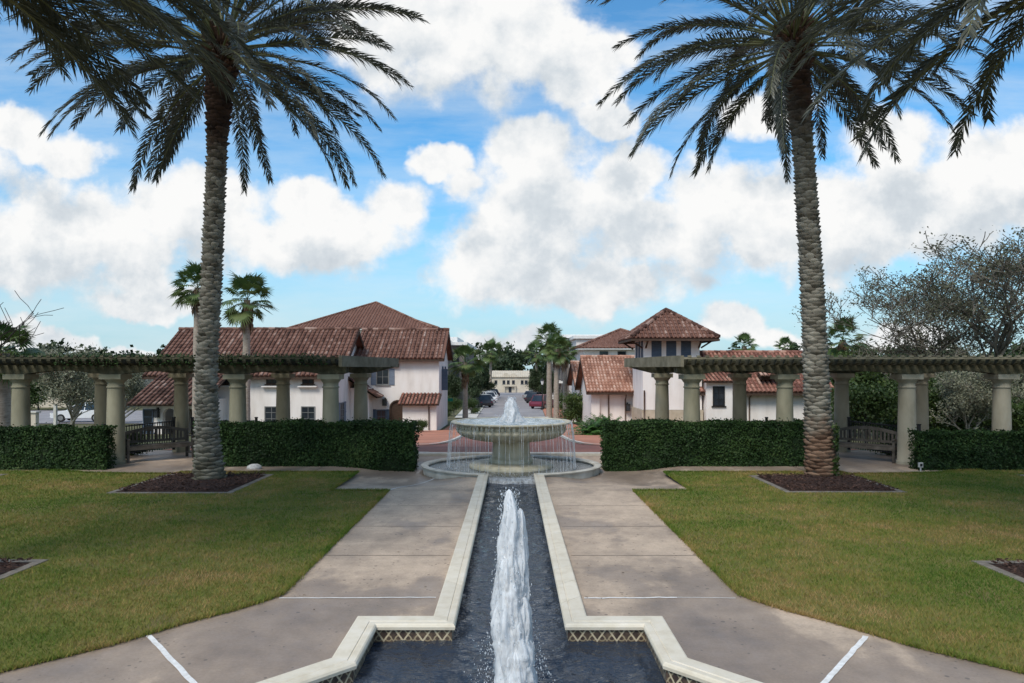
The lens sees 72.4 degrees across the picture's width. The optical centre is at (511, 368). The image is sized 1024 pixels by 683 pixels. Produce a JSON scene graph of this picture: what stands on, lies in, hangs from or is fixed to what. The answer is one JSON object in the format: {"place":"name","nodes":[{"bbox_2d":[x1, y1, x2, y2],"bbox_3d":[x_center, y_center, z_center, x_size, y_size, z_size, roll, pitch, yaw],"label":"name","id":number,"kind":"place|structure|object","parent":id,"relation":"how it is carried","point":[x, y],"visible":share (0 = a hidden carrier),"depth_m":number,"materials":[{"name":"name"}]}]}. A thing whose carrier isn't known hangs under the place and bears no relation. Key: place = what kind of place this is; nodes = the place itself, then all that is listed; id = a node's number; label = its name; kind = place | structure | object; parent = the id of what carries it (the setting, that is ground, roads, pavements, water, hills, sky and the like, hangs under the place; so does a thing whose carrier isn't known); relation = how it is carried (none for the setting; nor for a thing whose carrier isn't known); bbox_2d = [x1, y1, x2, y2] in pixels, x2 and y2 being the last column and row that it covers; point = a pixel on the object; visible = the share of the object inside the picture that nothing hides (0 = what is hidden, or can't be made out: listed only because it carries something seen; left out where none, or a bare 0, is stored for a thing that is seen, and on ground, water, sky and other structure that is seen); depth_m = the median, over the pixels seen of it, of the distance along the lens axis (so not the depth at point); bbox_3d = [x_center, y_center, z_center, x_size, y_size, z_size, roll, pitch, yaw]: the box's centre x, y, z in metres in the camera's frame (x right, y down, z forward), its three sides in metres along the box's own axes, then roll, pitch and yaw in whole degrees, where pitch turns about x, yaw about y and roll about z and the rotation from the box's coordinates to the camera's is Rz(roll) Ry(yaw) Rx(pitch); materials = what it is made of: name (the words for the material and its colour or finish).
{"place":"outdoors","nodes":[
{"label":"outdoors","id":0,"kind":"place"},
{"bbox_2d":[455,405,483,417],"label":"pavement","id":1,"kind":"structure","parent":0,"point":[470,415],"depth_m":71.85,"materials":[{"name":"grey concrete"}]},
{"bbox_2d":[456,369,486,398],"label":"street tree","id":2,"kind":"object","parent":1,"relation":"on","point":[476,382],"visible":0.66,"depth_m":88.90,"materials":[{"name":"green plant"}]},
{"bbox_2d":[473,394,492,406],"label":"parked car","id":3,"kind":"object","parent":1,"relation":"on","point":[484,400],"visible":0.56,"depth_m":90.34,"materials":[{"name":"black paint"}]},
{"bbox_2d":[476,368,496,390],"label":"street tree","id":4,"kind":"object","parent":1,"relation":"on","point":[487,384],"visible":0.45,"depth_m":133.95,"materials":[{"name":"green plant"}]},
{"bbox_2d":[31,371,979,449],"bbox_3d":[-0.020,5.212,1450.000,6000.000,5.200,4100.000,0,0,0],"label":"ground","id":5,"kind":"structure","parent":0,"point":[450,417],"depth_m":58.74,"materials":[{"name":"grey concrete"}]},
{"bbox_2d":[0,320,45,426],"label":"fan palm","id":6,"kind":"object","parent":5,"relation":"on","point":[5,402],"visible":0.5,"depth_m":25.83,"materials":[{"name":"green plant"}]},
{"bbox_2d":[0,290,62,351],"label":"bare tree","id":7,"kind":"object","parent":5,"relation":"on","point":[19,325],"visible":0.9,"depth_m":23.26,"materials":[{"name":"plant"}]},
{"bbox_2d":[30,375,54,409],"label":"bush","id":8,"kind":"object","parent":5,"relation":"on","point":[34,397],"visible":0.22,"depth_m":82.28,"materials":[{"name":"green plant"}]},
{"bbox_2d":[31,404,57,425],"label":"wall","id":9,"kind":"structure","parent":5,"relation":"on","point":[34,417],"depth_m":53.90,"materials":[{"name":"beige paint"}]},
{"bbox_2d":[11,339,130,425],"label":"crape myrtle","id":10,"kind":"object","parent":5,"relation":"on","point":[76,387],"visible":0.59,"depth_m":42.87,"materials":[{"name":"green plant"}]},
{"bbox_2d":[31,410,141,422],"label":"parking lot","id":11,"kind":"structure","parent":5,"relation":"on","point":[133,417],"depth_m":65.27,"materials":[{"name":"grey asphalt"}]},
{"bbox_2d":[50,403,93,421],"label":"parked car","id":12,"kind":"object","parent":11,"relation":"on","point":[63,416],"visible":0.39,"depth_m":59.14,"materials":[{"name":"white paint"}]},
{"bbox_2d":[31,373,153,406],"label":"house","id":13,"kind":"structure","parent":5,"relation":"on","point":[48,404],"depth_m":92.00,"materials":[{"name":"beige paint"}]},
{"bbox_2d":[84,372,151,417],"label":"crape myrtle","id":14,"kind":"object","parent":5,"relation":"on","point":[136,386],"visible":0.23,"depth_m":57.98,"materials":[{"name":"green plant"}]},
{"bbox_2d":[168,260,222,416],"bbox_3d":[-16.231,-0.903,36.055,2.683,9.457,2.795,0,0,-12],"label":"fan palm","id":15,"kind":"object","parent":5,"relation":"on","point":[192,299],"visible":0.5,"depth_m":35.74,"materials":[{"name":"green plant"}]},
{"bbox_2d":[220,270,278,419],"bbox_3d":[-13.667,-0.635,36.053,2.892,8.920,3.034,0,0,19],"label":"fan palm","id":16,"kind":"object","parent":5,"relation":"on","point":[244,317],"visible":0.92,"depth_m":35.73,"materials":[{"name":"green plant"}]},
{"bbox_2d":[126,327,383,433],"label":"house","id":17,"kind":"structure","parent":5,"relation":"on","point":[154,398],"depth_m":46.98,"materials":[{"name":"white paint"}]},
{"bbox_2d":[143,409,153,433],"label":"window","id":18,"kind":"structure","parent":17,"relation":"in","point":[147,413],"depth_m":41.89,"materials":[{"name":"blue glass"}]},
{"bbox_2d":[264,406,275,421],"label":"window","id":19,"kind":"structure","parent":17,"relation":"in","point":[269,411],"depth_m":45.58,"materials":[{"name":"grey glass"}]},
{"bbox_2d":[301,406,314,419],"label":"window","id":20,"kind":"structure","parent":17,"relation":"in","point":[307,412],"depth_m":45.58,"materials":[{"name":"grey glass"}]},
{"bbox_2d":[339,401,345,420],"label":"window","id":21,"kind":"structure","parent":17,"relation":"in","point":[342,406],"depth_m":47.32,"materials":[{"name":"blue glass"}]},
{"bbox_2d":[289,301,439,333],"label":"apartment block","id":22,"kind":"structure","parent":5,"relation":"on","point":[375,314],"depth_m":91.89,"materials":[{"name":"brown tile"}]},
{"bbox_2d":[190,436,602,451],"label":"brick drive","id":23,"kind":"structure","parent":5,"relation":"on","point":[546,446],"depth_m":25.26,"materials":[{"name":"red brick"}]},
{"bbox_2d":[190,435,595,451],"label":"drive kerb","id":24,"kind":"structure","parent":23,"relation":"on","point":[460,436],"depth_m":29.95,"materials":[{"name":"grey concrete"}]},
{"bbox_2d":[353,328,452,430],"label":"house","id":25,"kind":"structure","parent":5,"relation":"on","point":[413,385],"depth_m":51.00,"materials":[{"name":"white paint"}]},
{"bbox_2d":[373,409,388,420],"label":"window","id":26,"kind":"structure","parent":25,"relation":"in","point":[377,413],"depth_m":50.98,"materials":[{"name":"blue glass"}]},
{"bbox_2d":[371,369,394,385],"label":"window","id":27,"kind":"structure","parent":25,"relation":"in","point":[386,377],"depth_m":50.95,"materials":[{"name":"blue glass"}]},
{"bbox_2d":[391,401,402,420],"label":"door","id":28,"kind":"structure","parent":25,"relation":"in","point":[396,411],"depth_m":50.99,"materials":[{"name":"brown wood"}]},
{"bbox_2d":[448,372,462,397],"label":"street tree","id":29,"kind":"object","parent":5,"relation":"on","point":[453,385],"visible":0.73,"depth_m":91.47,"materials":[{"name":"green plant"}]},
{"bbox_2d":[448,396,462,415],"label":"shrub","id":30,"kind":"object","parent":5,"relation":"on","point":[456,403],"visible":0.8,"depth_m":69.53,"materials":[{"name":"green plant"}]},
{"bbox_2d":[448,337,476,400],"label":"apartment block","id":31,"kind":"structure","parent":5,"relation":"on","point":[456,342],"depth_m":112.00,"materials":[{"name":"white paint"}]},
{"bbox_2d":[448,344,486,418],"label":"fan palm","id":32,"kind":"object","parent":5,"relation":"on","point":[466,369],"visible":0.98,"depth_m":59.69,"materials":[{"name":"green plant"}]},
{"bbox_2d":[461,396,481,413],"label":"shrub","id":33,"kind":"object","parent":5,"relation":"on","point":[472,407],"visible":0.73,"depth_m":73.29,"materials":[{"name":"green plant"}]},
{"bbox_2d":[479,337,504,386],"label":"fan palm","id":34,"kind":"object","parent":5,"relation":"on","point":[490,345],"visible":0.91,"depth_m":159.67,"materials":[{"name":"green plant"}]},
{"bbox_2d":[492,370,529,392],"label":"villa","id":35,"kind":"object","parent":5,"relation":"on","point":[512,381],"visible":0.95,"depth_m":192.00,"materials":[{"name":"beige paint"}]},
{"bbox_2d":[0,337,1023,383],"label":"woods","id":36,"kind":"object","parent":5,"relation":"on","point":[511,360],"visible":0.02,"depth_m":220.38,"materials":[{"name":"green plant"}]},
{"bbox_2d":[521,340,546,369],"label":"fan palm","id":37,"kind":"object","parent":5,"relation":"on","point":[536,358],"visible":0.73,"depth_m":149.38,"materials":[{"name":"green plant"}]},
{"bbox_2d":[525,367,542,391],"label":"street tree","id":38,"kind":"object","parent":5,"relation":"on","point":[535,376],"visible":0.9,"depth_m":123.09,"materials":[{"name":"green plant"}]},
{"bbox_2d":[531,321,569,417],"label":"fan palm","id":39,"kind":"object","parent":5,"relation":"on","point":[548,328],"visible":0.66,"depth_m":65.76,"materials":[{"name":"green plant"}]},
{"bbox_2d":[538,332,572,417],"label":"fan palm","id":40,"kind":"object","parent":5,"relation":"on","point":[557,358],"visible":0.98,"depth_m":62.78,"materials":[{"name":"green plant"}]},
{"bbox_2d":[552,338,578,415],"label":"fan palm","id":41,"kind":"object","parent":5,"relation":"on","point":[565,364],"visible":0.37,"depth_m":69.81,"materials":[{"name":"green plant"}]},
{"bbox_2d":[556,388,582,423],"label":"shrub","id":42,"kind":"object","parent":5,"relation":"on","point":[572,412],"visible":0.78,"depth_m":57.10,"materials":[{"name":"green plant"}]},
{"bbox_2d":[567,361,580,421],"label":"cottage","id":43,"kind":"structure","parent":5,"relation":"on","point":[572,373],"depth_m":65.39,"materials":[{"name":"white paint"}]},
{"bbox_2d":[552,335,601,401],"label":"apartment block","id":44,"kind":"structure","parent":5,"relation":"on","point":[561,374],"depth_m":110.61,"materials":[{"name":"white paint"}]},
{"bbox_2d":[567,417,602,434],"bbox_3d":[4.610,3.435,40.016,3.186,1.466,3.321,0,0,31],"label":"palm shrub","id":45,"kind":"object","parent":5,"relation":"on","point":[593,429],"visible":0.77,"depth_m":39.67,"materials":[{"name":"green plant"}]},
{"bbox_2d":[567,328,634,393],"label":"apartment block","id":46,"kind":"structure","parent":5,"relation":"on","point":[606,344],"depth_m":80.44,"materials":[{"name":"white paint"}]},
{"bbox_2d":[575,355,634,426],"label":"cottage","id":47,"kind":"structure","parent":5,"relation":"on","point":[604,383],"depth_m":50.73,"materials":[{"name":"white paint"}]},
{"bbox_2d":[617,308,720,421],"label":"tower","id":48,"kind":"structure","parent":5,"relation":"on","point":[666,332],"depth_m":46.01,"materials":[{"name":"white paint"}]},
{"bbox_2d":[730,333,758,349],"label":"fan palm","id":49,"kind":"object","parent":5,"relation":"on","point":[744,337],"visible":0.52,"depth_m":74.82,"materials":[{"name":"green plant"}]},
{"bbox_2d":[700,350,834,421],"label":"house","id":50,"kind":"structure","parent":5,"relation":"on","point":[716,390],"depth_m":46.33,"materials":[{"name":"white paint"}]},
{"bbox_2d":[711,386,725,406],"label":"window","id":51,"kind":"structure","parent":50,"relation":"in","point":[718,391],"depth_m":45.48,"materials":[{"name":"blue glass"}]},
{"bbox_2d":[774,336,797,349],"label":"fan palm","id":52,"kind":"object","parent":5,"relation":"on","point":[785,340],"visible":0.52,"depth_m":77.74,"materials":[{"name":"green plant"}]},
{"bbox_2d":[826,315,869,356],"bbox_3d":[18.893,0.450,40.034,3.026,7.244,3.049,0,0,40],"label":"fan palm","id":53,"kind":"object","parent":5,"relation":"on","point":[843,346],"visible":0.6,"depth_m":39.71,"materials":[{"name":"green plant"}]},
{"bbox_2d":[830,379,897,442],"bbox_3d":[13.424,1.574,27.221,3.031,3.194,3.587,0,0,9],"label":"bush","id":54,"kind":"object","parent":5,"relation":"on","point":[869,403],"visible":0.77,"depth_m":26.29,"materials":[{"name":"green plant"}]},
{"bbox_2d":[831,338,898,435],"bbox_3d":[19.466,1.174,38.131,4.901,5.716,5.331,0,0,-19],"label":"bush","id":55,"kind":"object","parent":5,"relation":"on","point":[860,376],"visible":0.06,"depth_m":37.55,"materials":[{"name":"green plant"}]},
{"bbox_2d":[856,354,955,418],"bbox_3d":[20.462,1.262,36.559,5.405,5.178,6.397,0,0,33],"label":"bush","id":56,"kind":"object","parent":5,"relation":"on","point":[876,374],"visible":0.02,"depth_m":36.27,"materials":[{"name":"green plant"}]},
{"bbox_2d":[792,264,1023,385],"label":"half bare tree","id":57,"kind":"object","parent":5,"relation":"on","point":[928,308],"visible":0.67,"depth_m":32.21,"materials":[{"name":"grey plant"}]},
{"bbox_2d":[868,371,957,432],"bbox_3d":[16.783,1.506,29.106,4.308,3.733,4.535,0,0,-5],"label":"bush","id":58,"kind":"object","parent":5,"relation":"on","point":[895,415],"visible":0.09,"depth_m":28.74,"materials":[{"name":"green plant"}]},
{"bbox_2d":[863,225,1023,404],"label":"half bare tree","id":59,"kind":"object","parent":5,"relation":"on","point":[1004,268],"visible":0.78,"depth_m":30.23,"materials":[{"name":"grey plant"}]},
{"bbox_2d":[928,384,990,431],"bbox_3d":[16.905,1.808,27.451,3.247,2.754,3.532,0,0,18],"label":"bush","id":60,"kind":"object","parent":5,"relation":"on","point":[938,425],"visible":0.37,"depth_m":26.85,"materials":[{"name":"green plant"}]},
{"bbox_2d":[928,353,1023,433],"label":"crape myrtle","id":61,"kind":"object","parent":5,"relation":"on","point":[965,401],"visible":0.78,"depth_m":25.72,"materials":[{"name":"green plant"}]},
{"bbox_2d":[930,371,1023,430],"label":"bush","id":62,"kind":"object","parent":5,"relation":"on","point":[987,426],"visible":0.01,"depth_m":30.47,"materials":[{"name":"green plant"}]},
{"bbox_2d":[984,398,1023,430],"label":"bush","id":63,"kind":"object","parent":5,"relation":"on","point":[1018,419],"visible":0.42,"depth_m":27.12,"materials":[{"name":"green plant"}]},
{"bbox_2d":[163,419,859,449],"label":"brick plaza","id":64,"kind":"structure","parent":0,"point":[431,436],"depth_m":36.97,"materials":[{"name":"red brick"}]},
{"bbox_2d":[478,392,544,416],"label":"street","id":65,"kind":"structure","parent":0,"point":[523,406],"depth_m":87.46,"materials":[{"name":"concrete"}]},
{"bbox_2d":[0,450,1023,682],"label":"concrete walkway","id":66,"kind":"structure","parent":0,"point":[728,629],"depth_m":7.76,"materials":[{"name":"grey concrete"}]},
{"bbox_2d":[0,422,117,470],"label":"hedge","id":67,"kind":"object","parent":66,"relation":"on","point":[68,447],"visible":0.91,"depth_m":18.07,"materials":[{"name":"green plant"}]},
{"bbox_2d":[101,417,175,454],"bbox_3d":[-11.220,2.075,21.175,0.107,1.050,3.019,0,0,12],"label":"iron fence","id":68,"kind":"object","parent":66,"relation":"on","point":[172,421],"visible":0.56,"depth_m":21.75,"materials":[{"name":"black metal"}]},
{"bbox_2d":[127,432,152,454],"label":"shrub","id":69,"kind":"object","parent":66,"relation":"on","point":[141,453],"visible":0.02,"depth_m":21.09,"materials":[{"name":"green plant"}]},
{"bbox_2d":[125,426,194,462],"bbox_3d":[-10.137,2.125,20.097,1.812,0.950,0.572,0,0,-45],"label":"garden bench","id":70,"kind":"object","parent":66,"relation":"on","point":[186,443],"visible":0.86,"depth_m":20.20,"materials":[{"name":"wood"}]},
{"bbox_2d":[0,470,383,670],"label":"lawn","id":71,"kind":"structure","parent":66,"relation":"on","point":[52,624],"depth_m":9.77,"materials":[{"name":"plant"}]},
{"bbox_2d":[0,557,48,579],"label":"planting bed","id":72,"kind":"object","parent":71,"relation":"on","point":[9,566],"visible":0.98,"depth_m":9.13,"materials":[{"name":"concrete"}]},
{"bbox_2d":[0,0,285,139],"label":"date palm","id":73,"kind":"object","parent":72,"relation":"in","point":[45,17],"visible":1,"depth_m":10.94,"materials":[{"name":"green plant"}]},
{"bbox_2d":[106,471,273,493],"bbox_3d":[-7.145,2.556,15.865,2.610,0.188,2.630,0,0,0],"label":"planting bed","id":74,"kind":"object","parent":71,"relation":"on","point":[183,483],"visible":0.89,"depth_m":15.29,"materials":[{"name":"soil"}]},
{"bbox_2d":[5,0,428,479],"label":"date palm","id":75,"kind":"object","parent":74,"relation":"in","point":[208,462],"visible":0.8,"depth_m":16.10,"materials":[{"name":"green plant"}]},
{"bbox_2d":[0,355,398,464],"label":"pergola","id":76,"kind":"object","parent":66,"relation":"on","point":[20,374],"visible":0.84,"depth_m":19.02,"materials":[{"name":"beige concrete"}]},
{"bbox_2d":[0,352,342,368],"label":"creeper","id":77,"kind":"object","parent":76,"relation":"on","point":[178,355],"visible":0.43,"depth_m":18.59,"materials":[{"name":"green plant"}]},
{"bbox_2d":[192,416,421,471],"bbox_3d":[-5.517,2.076,19.073,6.048,1.626,1.211,0,0,0],"label":"hedge","id":78,"kind":"object","parent":66,"relation":"on","point":[380,444],"visible":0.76,"depth_m":18.67,"materials":[{"name":"green plant"}]},
{"bbox_2d":[146,479,868,682],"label":"paving joints","id":79,"kind":"object","parent":66,"relation":"on","point":[190,679],"visible":1,"depth_m":6.43,"materials":[{"name":"white concrete"}]},
{"bbox_2d":[256,473,762,682],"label":"water channel","id":80,"kind":"object","parent":66,"relation":"on","point":[345,662],"visible":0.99,"depth_m":7.00,"materials":[{"name":"beige stone"}]},
{"bbox_2d":[352,482,664,682],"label":"water","id":81,"kind":"structure","parent":80,"relation":"in","point":[444,661],"depth_m":6.88,"materials":[{"name":"blue liquid"}]},
{"bbox_2d":[464,487,554,682],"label":"water jet","id":82,"kind":"object","parent":81,"relation":"on","point":[513,644],"visible":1,"depth_m":5.66},
{"bbox_2d":[487,476,534,483],"bbox_3d":[-0.020,2.669,16.811,1.140,0.150,0.516,0,0,0],"label":"water spill","id":83,"kind":"object","parent":81,"relation":"on","point":[530,479],"visible":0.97,"depth_m":16.64,"materials":[{"name":"white liquid"}]},
{"bbox_2d":[417,452,601,455],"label":"terrace kerb","id":84,"kind":"structure","parent":66,"relation":"on","point":[532,453],"depth_m":20.98,"materials":[{"name":"stone"}]},
{"bbox_2d":[421,417,601,482],"bbox_3d":[-0.020,2.290,18.700,4.800,1.820,3.960,0,0,0],"label":"fountain","id":85,"kind":"object","parent":66,"relation":"on","point":[515,449],"visible":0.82,"depth_m":17.75,"materials":[{"name":"stone"}]},
{"bbox_2d":[439,420,577,475],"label":"falling water","id":86,"kind":"structure","parent":85,"relation":"in","point":[566,461],"depth_m":17.85,"materials":[{"name":"liquid"}]},
{"bbox_2d":[457,418,564,424],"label":"bowl water","id":87,"kind":"structure","parent":85,"relation":"in","point":[491,421],"depth_m":18.59,"materials":[{"name":"grey liquid"}]},
{"bbox_2d":[494,396,534,422],"bbox_3d":[0.047,1.078,18.708,1.081,0.716,1.048,0,0,13],"label":"water jet","id":88,"kind":"object","parent":87,"relation":"on","point":[511,413],"visible":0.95,"depth_m":18.56},
{"bbox_2d":[429,458,593,476],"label":"ring water","id":89,"kind":"structure","parent":85,"relation":"in","point":[460,466],"depth_m":18.46,"materials":[{"name":"liquid"}]},
{"bbox_2d":[127,467,902,596],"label":"paving grooves","id":90,"kind":"object","parent":66,"relation":"on","point":[555,505],"visible":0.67,"depth_m":13.30,"materials":[{"name":"grey concrete"}]},
{"bbox_2d":[600,417,805,471],"bbox_3d":[5.476,2.099,19.078,6.253,1.607,1.144,0,0,0],"label":"hedge","id":91,"kind":"object","parent":66,"relation":"on","point":[641,444],"visible":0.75,"depth_m":18.68,"materials":[{"name":"green plant"}]},
{"bbox_2d":[624,355,1023,464],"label":"pergola","id":92,"kind":"object","parent":66,"relation":"on","point":[911,375],"visible":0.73,"depth_m":19.02,"materials":[{"name":"beige concrete"}]},
{"bbox_2d":[632,468,1023,674],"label":"lawn","id":93,"kind":"structure","parent":66,"relation":"on","point":[739,566],"depth_m":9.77,"materials":[{"name":"plant"}]},
{"bbox_2d":[749,473,904,492],"bbox_3d":[7.010,2.556,15.820,2.540,0.187,2.320,0,0,0],"label":"planting bed","id":94,"kind":"object","parent":93,"relation":"on","point":[806,483],"visible":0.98,"depth_m":15.39,"materials":[{"name":"soil"}]},
{"bbox_2d":[586,0,1021,476],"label":"date palm","id":95,"kind":"object","parent":94,"relation":"in","point":[796,91],"visible":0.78,"depth_m":16.58,"materials":[{"name":"green plant"}]},
{"bbox_2d":[830,423,839,475],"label":"hedge","id":96,"kind":"object","parent":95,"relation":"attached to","point":[837,446],"visible":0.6,"depth_m":16.47,"materials":[{"name":"green plant"}]},
{"bbox_2d":[972,558,1023,582],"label":"planting bed","id":97,"kind":"object","parent":93,"relation":"on","point":[1014,569],"visible":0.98,"depth_m":9.04,"materials":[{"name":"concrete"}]},
{"bbox_2d":[742,0,1023,165],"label":"date palm","id":98,"kind":"object","parent":97,"relation":"in","point":[906,50],"visible":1,"depth_m":10.78,"materials":[{"name":"green plant"}]},
{"bbox_2d":[834,426,896,462],"bbox_3d":[10.077,2.125,20.097,0.572,0.950,1.812,0,0,-45],"label":"garden bench","id":99,"kind":"object","parent":66,"relation":"on","point":[893,441],"visible":0.82,"depth_m":20.09,"materials":[{"name":"grey wood"}]},
{"bbox_2d":[847,417,920,454],"bbox_3d":[11.180,2.075,21.175,0.107,1.050,3.019,0,0,-12],"label":"iron fence","id":100,"kind":"object","parent":66,"relation":"on","point":[849,422],"visible":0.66,"depth_m":21.54,"materials":[{"name":"black metal"}]},
{"bbox_2d":[907,426,1023,470],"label":"hedge","id":101,"kind":"object","parent":66,"relation":"on","point":[946,449],"visible":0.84,"depth_m":17.98,"materials":[{"name":"green plant"}]},
{"bbox_2d":[0,0,1023,370],"label":"sky","id":102,"kind":"structure","parent":0,"point":[509,203],"materials":[{"name":"blue"}]},
{"bbox_2d":[543,407,562,417],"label":"pavement","id":103,"kind":"structure","parent":0,"point":[544,410],"depth_m":76.15,"materials":[{"name":"beige concrete"}]},
{"bbox_2d":[529,394,553,408],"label":"parked car","id":104,"kind":"object","parent":103,"relation":"on","point":[536,401],"visible":0.6,"depth_m":86.43,"materials":[{"name":"red paint"}]},
{"bbox_2d":[537,370,560,393],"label":"street tree","id":105,"kind":"object","parent":103,"relation":"on","point":[544,385],"visible":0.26,"depth_m":107.68,"materials":[{"name":"green plant"}]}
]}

